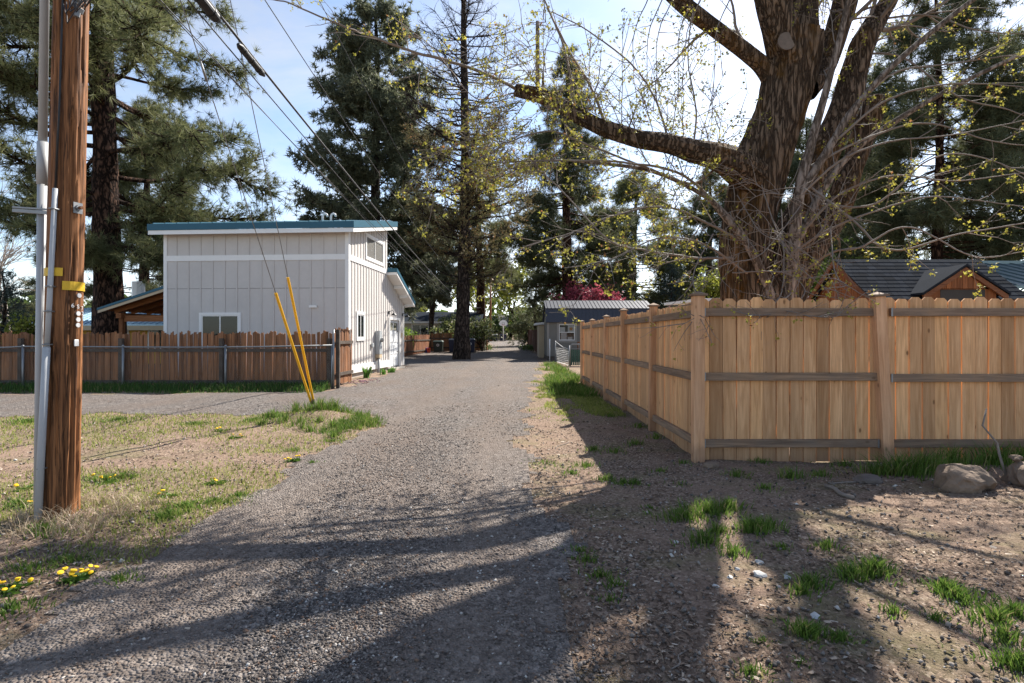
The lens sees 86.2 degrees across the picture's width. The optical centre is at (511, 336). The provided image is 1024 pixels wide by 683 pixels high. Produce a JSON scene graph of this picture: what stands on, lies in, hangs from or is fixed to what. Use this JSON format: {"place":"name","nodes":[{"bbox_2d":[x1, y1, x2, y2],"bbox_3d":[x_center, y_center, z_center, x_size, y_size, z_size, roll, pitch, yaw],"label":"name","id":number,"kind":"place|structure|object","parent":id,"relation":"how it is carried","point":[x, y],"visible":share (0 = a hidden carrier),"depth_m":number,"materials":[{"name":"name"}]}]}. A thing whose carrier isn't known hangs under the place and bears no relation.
{"place":"outdoors","nodes":[
{"label":"outdoors","id":0,"kind":"place"},
{"bbox_2d":[0,337,1023,682],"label":"ground","id":1,"kind":"structure","parent":0,"point":[652,569],"depth_m":3.73,"materials":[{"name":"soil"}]},
{"bbox_2d":[0,199,33,327],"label":"bare birch","id":2,"kind":"object","parent":1,"relation":"on","point":[4,257],"visible":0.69,"depth_m":36.93,"materials":[{"name":"plant"}]},
{"bbox_2d":[0,311,34,345],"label":"yellow green bush","id":3,"kind":"object","parent":1,"relation":"on","point":[24,324],"visible":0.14,"depth_m":23.13,"materials":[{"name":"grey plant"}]},
{"bbox_2d":[0,577,35,597],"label":"dandelion plant","id":4,"kind":"object","parent":1,"relation":"on","point":[14,586],"visible":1,"depth_m":3.03,"materials":[{"name":"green plant"}]},
{"bbox_2d":[0,265,35,345],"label":"spruce","id":5,"kind":"object","parent":1,"relation":"on","point":[6,293],"visible":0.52,"depth_m":29.87,"materials":[{"name":"green plant"}]},
{"bbox_2d":[8,260,35,315],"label":"pine","id":6,"kind":"object","parent":1,"relation":"on","point":[31,284],"visible":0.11,"depth_m":53.98,"materials":[{"name":"green plant"}]},
{"bbox_2d":[11,484,32,491],"bbox_3d":[-4.417,1.363,5.013,0.186,0.072,0.308,0,0,32],"label":"dandelion plant","id":7,"kind":"object","parent":1,"relation":"on","point":[27,487],"visible":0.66,"depth_m":4.97,"materials":[{"name":"green plant"}]},
{"bbox_2d":[12,0,91,521],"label":"utility pole","id":8,"kind":"object","parent":1,"relation":"on","point":[59,210],"visible":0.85,"depth_m":4.03,"materials":[{"name":"wood"}]},
{"bbox_2d":[160,0,473,312],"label":"overhead cable","id":9,"kind":"object","parent":8,"relation":"attached to","point":[278,128],"visible":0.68,"depth_m":7.42,"materials":[{"name":"rubber"}]},
{"bbox_2d":[157,0,488,312],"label":"overhead cable","id":10,"kind":"object","parent":8,"relation":"attached to","point":[270,119],"visible":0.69,"depth_m":7.29,"materials":[{"name":"rubber"}]},
{"bbox_2d":[187,0,489,310],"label":"overhead cable","id":11,"kind":"object","parent":8,"relation":"attached to","point":[289,119],"visible":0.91,"depth_m":7.76,"materials":[{"name":"rubber"}]},
{"bbox_2d":[208,0,487,307],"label":"overhead cable","id":12,"kind":"object","parent":8,"relation":"attached to","point":[266,73],"visible":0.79,"depth_m":8.53,"materials":[{"name":"rubber"}]},
{"bbox_2d":[194,0,220,22],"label":"splice case","id":13,"kind":"object","parent":12,"relation":"hanging from","point":[210,11],"visible":1,"depth_m":5.80,"materials":[{"name":"grey metal"}]},
{"bbox_2d":[236,43,264,76],"bbox_3d":[-3.230,-3.423,6.790,0.090,0.123,0.680,0,0,0],"label":"splice case","id":14,"kind":"object","parent":12,"relation":"attached to","point":[244,52],"visible":1,"depth_m":6.72,"materials":[{"name":"grey metal"}]},
{"bbox_2d":[265,0,477,296],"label":"overhead cable","id":15,"kind":"object","parent":8,"relation":"attached to","point":[342,118],"visible":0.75,"depth_m":9.67,"materials":[{"name":"rubber"}]},
{"bbox_2d":[56,564,98,585],"bbox_3d":[-2.519,1.368,3.161,0.175,0.079,0.198,0,0,17],"label":"dandelion plant","id":16,"kind":"object","parent":1,"relation":"on","point":[82,574],"visible":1,"depth_m":3.14,"materials":[{"name":"yellow plant"}]},
{"bbox_2d":[27,281,162,363],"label":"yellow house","id":17,"kind":"structure","parent":1,"relation":"on","point":[147,327],"depth_m":28.98,"materials":[{"name":"blue wood"}]},
{"bbox_2d":[148,330,161,348],"bbox_3d":[-18.850,0.130,28.982,0.900,1.200,0.035,0,0,0],"label":"window","id":18,"kind":"structure","parent":17,"relation":"in","point":[159,331],"depth_m":28.98,"materials":[{"name":"black glass"}]},
{"bbox_2d":[82,473,122,487],"bbox_3d":[-3.908,1.367,5.246,0.294,0.076,0.398,0,0,-25],"label":"dandelion plant","id":19,"kind":"object","parent":1,"relation":"on","point":[112,480],"visible":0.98,"depth_m":5.24,"materials":[{"name":"green plant"}]},
{"bbox_2d":[84,94,208,307],"bbox_3d":[-24.308,-7.123,36.035,9.246,17.704,8.591,0,0,25],"label":"pine","id":20,"kind":"object","parent":1,"relation":"on","point":[157,278],"visible":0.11,"depth_m":35.38,"materials":[{"name":"green plant"}]},
{"bbox_2d":[0,0,302,363],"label":"ponderosa pine","id":21,"kind":"object","parent":1,"relation":"on","point":[170,145],"visible":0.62,"depth_m":22.55,"materials":[{"name":"green plant"}]},
{"bbox_2d":[150,489,177,498],"bbox_3d":[-3.076,1.381,4.845,0.221,0.079,0.212,0,0,-26],"label":"dandelion plant","id":22,"kind":"object","parent":1,"relation":"on","point":[167,493],"visible":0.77,"depth_m":4.81,"materials":[{"name":"green plant"}]},
{"bbox_2d":[0,330,335,385],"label":"picket fence","id":23,"kind":"object","parent":1,"relation":"on","point":[221,338],"visible":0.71,"depth_m":15.36,"materials":[{"name":"wood"}]},
{"bbox_2d":[0,379,335,393],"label":"grass","id":24,"kind":"structure","parent":1,"relation":"on","point":[159,387],"depth_m":14.40,"materials":[{"name":"plant"}]},
{"bbox_2d":[0,330,339,388],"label":"chain link fence","id":25,"kind":"object","parent":1,"relation":"on","point":[225,347],"visible":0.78,"depth_m":14.94,"materials":[{"name":"metal"}]},
{"bbox_2d":[0,408,377,628],"bbox_3d":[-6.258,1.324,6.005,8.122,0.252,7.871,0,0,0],"label":"grass","id":26,"kind":"structure","parent":1,"relation":"on","point":[139,532],"depth_m":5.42,"materials":[{"name":"plant"}]},
{"bbox_2d":[201,478,226,484],"bbox_3d":[-2.897,1.402,5.327,0.235,0.067,0.209,0,0,0],"label":"dandelion plant","id":27,"kind":"object","parent":1,"relation":"on","point":[216,480],"visible":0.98,"depth_m":5.31,"materials":[{"name":"green plant"}]},
{"bbox_2d":[180,0,312,405],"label":"guy wire","id":28,"kind":"object","parent":1,"relation":"attached to","point":[282,313],"visible":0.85,"depth_m":7.99,"materials":[{"name":"metal"}]},
{"bbox_2d":[97,212,414,377],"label":"garage","id":29,"kind":"structure","parent":1,"relation":"on","point":[217,278],"depth_m":18.90,"materials":[{"name":"wood"}]},
{"bbox_2d":[199,313,240,345],"bbox_3d":[-10.088,-0.200,18.896,1.500,1.260,0.036,0,0,4],"label":"window","id":30,"kind":"structure","parent":29,"relation":"in","point":[228,323],"depth_m":18.90,"materials":[{"name":"white glass"}]},
{"bbox_2d":[356,311,364,340],"bbox_3d":[-5.472,-0.375,19.782,0.036,1.050,0.870,0,0,4],"label":"window","id":31,"kind":"structure","parent":29,"relation":"in","point":[360,316],"depth_m":19.76,"materials":[{"name":"white glass"}]},
{"bbox_2d":[365,232,383,266],"bbox_3d":[-5.352,-3.375,21.411,0.036,0.990,2.200,0,0,4],"label":"window","id":32,"kind":"structure","parent":29,"relation":"in","point":[374,248],"depth_m":21.31,"materials":[{"name":"white glass"}]},
{"bbox_2d":[388,320,397,367],"bbox_3d":[-5.240,0.310,24.105,0.070,2.080,1.470,0,0,4],"label":"door","id":33,"kind":"structure","parent":29,"relation":"in","point":[393,323],"depth_m":24.15,"materials":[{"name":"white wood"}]},
{"bbox_2d":[230,0,314,404],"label":"guy wire","id":34,"kind":"object","parent":1,"relation":"attached to","point":[299,334],"visible":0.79,"depth_m":8.51,"materials":[{"name":"metal"}]},
{"bbox_2d":[252,394,398,438],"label":"grass","id":35,"kind":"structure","parent":1,"relation":"on","point":[360,419],"depth_m":8.93,"materials":[{"name":"plant"}]},
{"bbox_2d":[335,327,352,383],"bbox_3d":[-4.922,0.546,15.995,0.104,1.670,1.520,0,0,1],"label":"fence return","id":36,"kind":"object","parent":1,"relation":"on","point":[346,343],"visible":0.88,"depth_m":16.14,"materials":[{"name":"wood"}]},
{"bbox_2d":[340,378,379,385],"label":"creeping flowers","id":37,"kind":"object","parent":1,"relation":"on","point":[363,381],"visible":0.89,"depth_m":17.07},
{"bbox_2d":[361,366,372,377],"bbox_3d":[-5.065,1.217,19.088,0.419,0.444,0.386,0,0,18],"label":"iris plant","id":38,"kind":"object","parent":1,"relation":"on","point":[366,372],"visible":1,"depth_m":19.03,"materials":[{"name":"green plant"}]},
{"bbox_2d":[283,0,458,322],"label":"juniper tree","id":39,"kind":"object","parent":1,"relation":"on","point":[347,94],"visible":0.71,"depth_m":37.77,"materials":[{"name":"green plant"}]},
{"bbox_2d":[0,340,748,682],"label":"gravel alley","id":40,"kind":"structure","parent":1,"relation":"on","point":[480,376],"depth_m":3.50,"materials":[{"name":"gravel"}]},
{"bbox_2d":[283,455,300,462],"bbox_3d":[-2.491,1.385,6.246,0.221,0.083,0.217,0,0,0],"label":"dandelion plant","id":41,"kind":"object","parent":40,"relation":"on","point":[293,459],"visible":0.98,"depth_m":6.21,"materials":[{"name":"yellow plant"}]},
{"bbox_2d":[388,367,396,372],"bbox_3d":[-4.724,1.297,21.610,0.327,0.258,0.273,0,0,11],"label":"iris plant","id":42,"kind":"object","parent":40,"relation":"on","point":[391,370],"visible":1,"depth_m":21.59,"materials":[{"name":"green plant"}]},
{"bbox_2d":[433,340,443,351],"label":"wheelie bin","id":43,"kind":"object","parent":40,"relation":"on","point":[438,345],"visible":0.96,"depth_m":44.25,"materials":[{"name":"black plastic"}]},
{"bbox_2d":[449,339,453,351],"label":"wheelie bin","id":44,"kind":"object","parent":40,"relation":"on","point":[451,342],"visible":0.5,"depth_m":44.06,"materials":[{"name":"blue plastic"}]},
{"bbox_2d":[470,338,475,351],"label":"wheelie bin","id":45,"kind":"object","parent":40,"relation":"on","point":[472,341],"visible":0.45,"depth_m":43.87,"materials":[{"name":"blue plastic"}]},
{"bbox_2d":[404,327,419,343],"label":"bright bush","id":46,"kind":"object","parent":1,"relation":"on","point":[407,332],"visible":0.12,"depth_m":42.94,"materials":[{"name":"green plant"}]},
{"bbox_2d":[404,334,430,355],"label":"picket fence","id":47,"kind":"object","parent":1,"relation":"on","point":[418,344],"visible":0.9,"depth_m":40.92,"materials":[{"name":"wood"}]},
{"bbox_2d":[414,297,436,311],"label":"spring tree","id":48,"kind":"object","parent":1,"relation":"on","point":[421,310],"visible":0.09,"depth_m":60.90,"materials":[{"name":"green plant"}]},
{"bbox_2d":[409,208,457,347],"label":"juniper tree","id":49,"kind":"object","parent":1,"relation":"on","point":[434,295],"visible":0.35,"depth_m":51.67,"materials":[{"name":"green plant"}]},
{"bbox_2d":[404,312,483,334],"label":"cream house","id":50,"kind":"structure","parent":1,"relation":"on","point":[420,325],"depth_m":54.99,"materials":[{"name":"paint"}]},
{"bbox_2d":[411,324,428,334],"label":"window","id":51,"kind":"structure","parent":50,"relation":"in","point":[420,329],"depth_m":54.96,"materials":[{"name":"glass"}]},
{"bbox_2d":[426,314,470,338],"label":"lilac bush","id":52,"kind":"object","parent":1,"relation":"on","point":[447,325],"visible":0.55,"depth_m":47.92,"materials":[{"name":"green plant"}]},
{"bbox_2d":[431,333,479,350],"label":"picket fence","id":53,"kind":"object","parent":1,"relation":"on","point":[444,337],"visible":0.3,"depth_m":46.34,"materials":[{"name":"wood"}]},
{"bbox_2d":[392,0,546,359],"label":"dying conifer","id":54,"kind":"object","parent":1,"relation":"on","point":[466,202],"visible":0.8,"depth_m":33.84,"materials":[{"name":"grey plant"}]},
{"bbox_2d":[450,142,518,344],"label":"pine","id":55,"kind":"object","parent":1,"relation":"on","point":[480,306],"visible":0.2,"depth_m":57.58,"materials":[{"name":"green plant"}]},
{"bbox_2d":[470,314,502,350],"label":"lilac bush","id":56,"kind":"object","parent":1,"relation":"on","point":[480,329],"visible":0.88,"depth_m":46.10,"materials":[{"name":"green plant"}]},
{"bbox_2d":[451,243,521,311],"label":"spring tree","id":57,"kind":"object","parent":1,"relation":"on","point":[453,294],"visible":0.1,"depth_m":105.71,"materials":[{"name":"green plant"}]},
{"bbox_2d":[478,344,497,350],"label":"groundcover","id":58,"kind":"object","parent":1,"relation":"on","point":[489,346],"visible":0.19,"depth_m":49.56,"materials":[{"name":"green plant"}]},
{"bbox_2d":[453,256,532,339],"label":"spring tree","id":59,"kind":"object","parent":1,"relation":"on","point":[506,298],"visible":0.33,"depth_m":94.96,"materials":[{"name":"green plant"}]},
{"bbox_2d":[485,316,508,339],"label":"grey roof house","id":60,"kind":"structure","parent":1,"relation":"on","point":[503,318],"depth_m":97.54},
{"bbox_2d":[489,282,505,340],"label":"utility pole","id":61,"kind":"object","parent":1,"relation":"on","point":[490,310],"visible":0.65,"depth_m":83.86,"materials":[{"name":"wood"}]},
{"bbox_2d":[319,1,476,281],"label":"overhead cable","id":62,"kind":"object","parent":61,"relation":"attached to","point":[377,112],"visible":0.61,"depth_m":11.56,"materials":[{"name":"rubber"}]},
{"bbox_2d":[486,314,512,338],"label":"bush","id":63,"kind":"object","parent":1,"relation":"on","point":[497,321],"visible":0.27,"depth_m":93.90,"materials":[{"name":"green plant"}]},
{"bbox_2d":[499,320,507,341],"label":"basketball hoop","id":64,"kind":"object","parent":1,"relation":"on","point":[503,323],"visible":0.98,"depth_m":82.00,"materials":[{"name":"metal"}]},
{"bbox_2d":[492,307,520,339],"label":"bush","id":65,"kind":"object","parent":1,"relation":"on","point":[507,322],"visible":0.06,"depth_m":99.33,"materials":[{"name":"green plant"}]},
{"bbox_2d":[0,419,1023,682],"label":"pebbles","id":66,"kind":"object","parent":1,"relation":"on","point":[776,663],"visible":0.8,"depth_m":3.11,"materials":[{"name":"stone"}]},
{"bbox_2d":[0,409,1023,682],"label":"dry grass","id":67,"kind":"structure","parent":1,"relation":"on","point":[20,517],"depth_m":3.94,"materials":[{"name":"plant"}]},
{"bbox_2d":[0,283,1023,335],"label":"treeline","id":68,"kind":"object","parent":1,"relation":"on","point":[89,306],"depth_m":135.24,"materials":[{"name":"green plant"}]},
{"bbox_2d":[501,304,531,338],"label":"bush","id":69,"kind":"object","parent":1,"relation":"on","point":[510,315],"visible":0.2,"depth_m":97.60,"materials":[{"name":"green plant"}]},
{"bbox_2d":[519,344,533,350],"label":"groundcover","id":70,"kind":"object","parent":1,"relation":"on","point":[529,347],"visible":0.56,"depth_m":49.03,"materials":[{"name":"green plant"}]},
{"bbox_2d":[503,268,550,345],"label":"spruce","id":71,"kind":"object","parent":1,"relation":"on","point":[523,324],"visible":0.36,"depth_m":61.50,"materials":[{"name":"plant"}]},
{"bbox_2d":[527,330,536,351],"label":"board fence","id":72,"kind":"object","parent":1,"relation":"on","point":[532,335],"visible":0.73,"depth_m":48.06,"materials":[{"name":"wood"}]},
{"bbox_2d":[534,322,543,357],"bbox_3d":[2.675,0.160,37.800,2.250,2.540,2.600,0,0,0],"label":"lean to","id":73,"kind":"object","parent":1,"relation":"on","point":[540,340],"visible":0.32,"depth_m":36.70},
{"bbox_2d":[549,339,569,365],"bbox_3d":[2.566,0.880,29.256,0.216,1.500,5.396,0,0,-6],"label":"chain link fence","id":74,"kind":"object","parent":1,"relation":"on","point":[565,357],"visible":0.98,"depth_m":28.59,"materials":[{"name":"metal"}]},
{"bbox_2d":[487,43,644,322],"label":"pine","id":75,"kind":"object","parent":1,"relation":"on","point":[546,281],"visible":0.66,"depth_m":45.38,"materials":[{"name":"green plant"}]},
{"bbox_2d":[533,361,602,398],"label":"grass","id":76,"kind":"structure","parent":1,"relation":"on","point":[567,379],"depth_m":15.44,"materials":[{"name":"plant"}]},
{"bbox_2d":[546,279,625,300],"bbox_3d":[6.209,-1.452,40.795,6.940,6.043,5.728,0,0,-38],"label":"plum tree","id":77,"kind":"object","parent":1,"relation":"on","point":[590,294],"visible":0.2,"depth_m":39.54,"materials":[{"name":"red plant"}]},
{"bbox_2d":[542,300,648,360],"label":"shed","id":78,"kind":"structure","parent":1,"relation":"on","point":[556,329],"depth_m":33.00,"materials":[{"name":"grey"}]},
{"bbox_2d":[557,323,576,341],"bbox_3d":[3.310,-0.260,32.982,1.200,1.220,0.035,0,0,0],"label":"window","id":79,"kind":"structure","parent":78,"relation":"in","point":[569,334],"depth_m":32.98,"materials":[{"name":"white glass"}]},
{"bbox_2d":[558,169,714,308],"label":"pine","id":80,"kind":"object","parent":1,"relation":"on","point":[619,192],"visible":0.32,"depth_m":49.53,"materials":[{"name":"green plant"}]},
{"bbox_2d":[261,0,1023,435],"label":"maple tree","id":81,"kind":"object","parent":1,"relation":"on","point":[763,252],"visible":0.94,"depth_m":7.68,"materials":[{"name":"brown plant"}]},
{"bbox_2d":[651,261,687,308],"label":"spruce","id":82,"kind":"object","parent":1,"relation":"on","point":[672,272],"visible":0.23,"depth_m":45.86,"materials":[{"name":"green plant"}]},
{"bbox_2d":[671,647,691,669],"bbox_3d":[0.738,1.407,2.397,0.036,0.014,0.197,0,0,38],"label":"stick","id":83,"kind":"object","parent":1,"relation":"on","point":[678,665],"visible":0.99,"depth_m":2.39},
{"bbox_2d":[656,167,727,300],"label":"pine","id":84,"kind":"object","parent":1,"relation":"on","point":[714,216],"visible":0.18,"depth_m":54.38,"materials":[{"name":"green plant"}]},
{"bbox_2d":[683,260,719,297],"bbox_3d":[13.919,-1.873,36.189,4.100,6.971,5.313,0,0,-31],"label":"spring tree","id":85,"kind":"object","parent":1,"relation":"on","point":[711,288],"visible":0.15,"depth_m":36.57,"materials":[{"name":"green plant"}]},
{"bbox_2d":[702,461,718,469],"bbox_3d":[2.117,1.377,5.806,0.162,0.097,0.199,0,0,0],"label":"stone","id":86,"kind":"object","parent":1,"relation":"on","point":[713,465],"visible":0.86,"depth_m":5.75,"materials":[{"name":"stone"}]},
{"bbox_2d":[755,559,763,564],"bbox_3d":[1.516,1.387,3.358,0.054,0.033,0.059,0,0,-8],"label":"white stone","id":87,"kind":"object","parent":1,"relation":"on","point":[759,562],"visible":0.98,"depth_m":3.35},
{"bbox_2d":[753,570,767,577],"bbox_3d":[1.437,1.392,3.192,0.080,0.045,0.071,0,0,-9],"label":"white stone","id":88,"kind":"object","parent":1,"relation":"on","point":[758,573],"visible":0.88,"depth_m":3.17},
{"bbox_2d":[518,383,1023,682],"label":"grass","id":89,"kind":"structure","parent":1,"relation":"on","point":[1001,614],"depth_m":3.46,"materials":[{"name":"plant"}]},
{"bbox_2d":[579,291,1023,462],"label":"cedar fence","id":90,"kind":"object","parent":1,"relation":"on","point":[889,374],"visible":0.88,"depth_m":6.16,"materials":[{"name":"wood"}]},
{"bbox_2d":[810,611,819,619],"bbox_3d":[1.497,1.380,2.704,0.047,0.028,0.060,0,0,14],"label":"white stone","id":91,"kind":"object","parent":1,"relation":"on","point":[814,615],"visible":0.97,"depth_m":2.69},
{"bbox_2d":[776,112,860,261],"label":"pine","id":92,"kind":"object","parent":1,"relation":"on","point":[802,140],"visible":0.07,"depth_m":49.44,"materials":[{"name":"green plant"}]},
{"bbox_2d":[809,237,866,294],"bbox_3d":[15.738,-1.960,29.012,6.643,7.219,5.758,0,0,38],"label":"willow tree","id":93,"kind":"object","parent":1,"relation":"on","point":[818,274],"visible":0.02,"depth_m":27.61,"materials":[{"name":"plant"}]},
{"bbox_2d":[824,484,854,499],"bbox_3d":[2.821,1.339,4.732,0.075,0.038,0.401,0,0,0],"label":"stick","id":94,"kind":"object","parent":1,"relation":"on","point":[839,492],"visible":1,"depth_m":4.67,"materials":[{"name":"wood"}]},
{"bbox_2d":[830,481,856,483],"bbox_3d":[3.046,1.340,5.013,0.270,0.024,0.018,0,0,-4],"label":"stick","id":95,"kind":"object","parent":1,"relation":"on","point":[843,482],"visible":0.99,"depth_m":5.01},
{"bbox_2d":[853,473,883,483],"bbox_3d":[3.302,1.327,5.053,0.317,0.098,0.199,0,0,-4],"label":"stone","id":96,"kind":"object","parent":1,"relation":"on","point":[865,478],"visible":0.84,"depth_m":4.99,"materials":[{"name":"stone"}]},
{"bbox_2d":[811,138,930,288],"bbox_3d":[26.329,-7.852,42.212,10.583,18.961,10.613,0,0,0],"label":"pine","id":97,"kind":"object","parent":1,"relation":"on","point":[841,157],"visible":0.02,"depth_m":39.06,"materials":[{"name":"green plant"}]},
{"bbox_2d":[808,259,1023,387],"bbox_3d":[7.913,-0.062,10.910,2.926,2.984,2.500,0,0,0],"label":"house","id":98,"kind":"structure","parent":1,"relation":"on","point":[895,279],"depth_m":10.28,"materials":[{"name":"grey wood"}]},
{"bbox_2d":[816,0,1023,280],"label":"pine","id":99,"kind":"object","parent":1,"relation":"on","point":[932,217],"visible":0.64,"depth_m":25.34,"materials":[{"name":"green plant"}]},
{"bbox_2d":[933,463,996,493],"bbox_3d":[3.929,1.270,4.761,0.403,0.340,0.386,0,0,20],"label":"boulder","id":100,"kind":"object","parent":1,"relation":"on","point":[960,478],"visible":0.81,"depth_m":4.65,"materials":[{"name":"stone"}]},
{"bbox_2d":[914,43,1023,289],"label":"pine","id":101,"kind":"object","parent":1,"relation":"on","point":[924,255],"visible":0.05,"depth_m":29.73,"materials":[{"name":"green plant"}]},
{"bbox_2d":[981,409,1005,475],"bbox_3d":[4.392,0.957,4.981,0.178,0.586,0.104,0,0,40],"label":"stick","id":102,"kind":"object","parent":1,"relation":"on","point":[998,452],"visible":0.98,"depth_m":4.98,"materials":[{"name":"wood"}]},
{"bbox_2d":[1000,461,1023,486],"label":"boulder","id":103,"kind":"object","parent":1,"relation":"on","point":[1014,475],"visible":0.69,"depth_m":4.78,"materials":[{"name":"stone"}]},
{"bbox_2d":[1008,455,1023,461],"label":"stone","id":104,"kind":"object","parent":103,"relation":"on","point":[1016,458],"visible":1,"depth_m":4.82,"materials":[{"name":"stone"}]},
{"bbox_2d":[0,0,1023,322],"label":"sky","id":105,"kind":"structure","parent":0,"point":[279,57],"materials":[{"name":"blue"}]},
{"bbox_2d":[570,342,579,365],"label":"chain link gate","id":106,"kind":"structure","parent":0,"point":[577,356],"depth_m":26.41,"materials":[{"name":"metal"}]},
{"bbox_2d":[527,365,625,418],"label":"grass","id":107,"kind":"structure","parent":0,"point":[596,404],"depth_m":11.00,"materials":[{"name":"plant"}]},
{"bbox_2d":[664,296,808,304],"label":"white building","id":108,"kind":"structure","parent":0,"point":[682,303],"depth_m":17.11,"materials":[{"name":"beige"}]},
{"bbox_2d":[982,261,1023,287],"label":"metal roof house","id":109,"kind":"structure","parent":0,"point":[1012,272],"depth_m":16.94,"materials":[{"name":"blue"}]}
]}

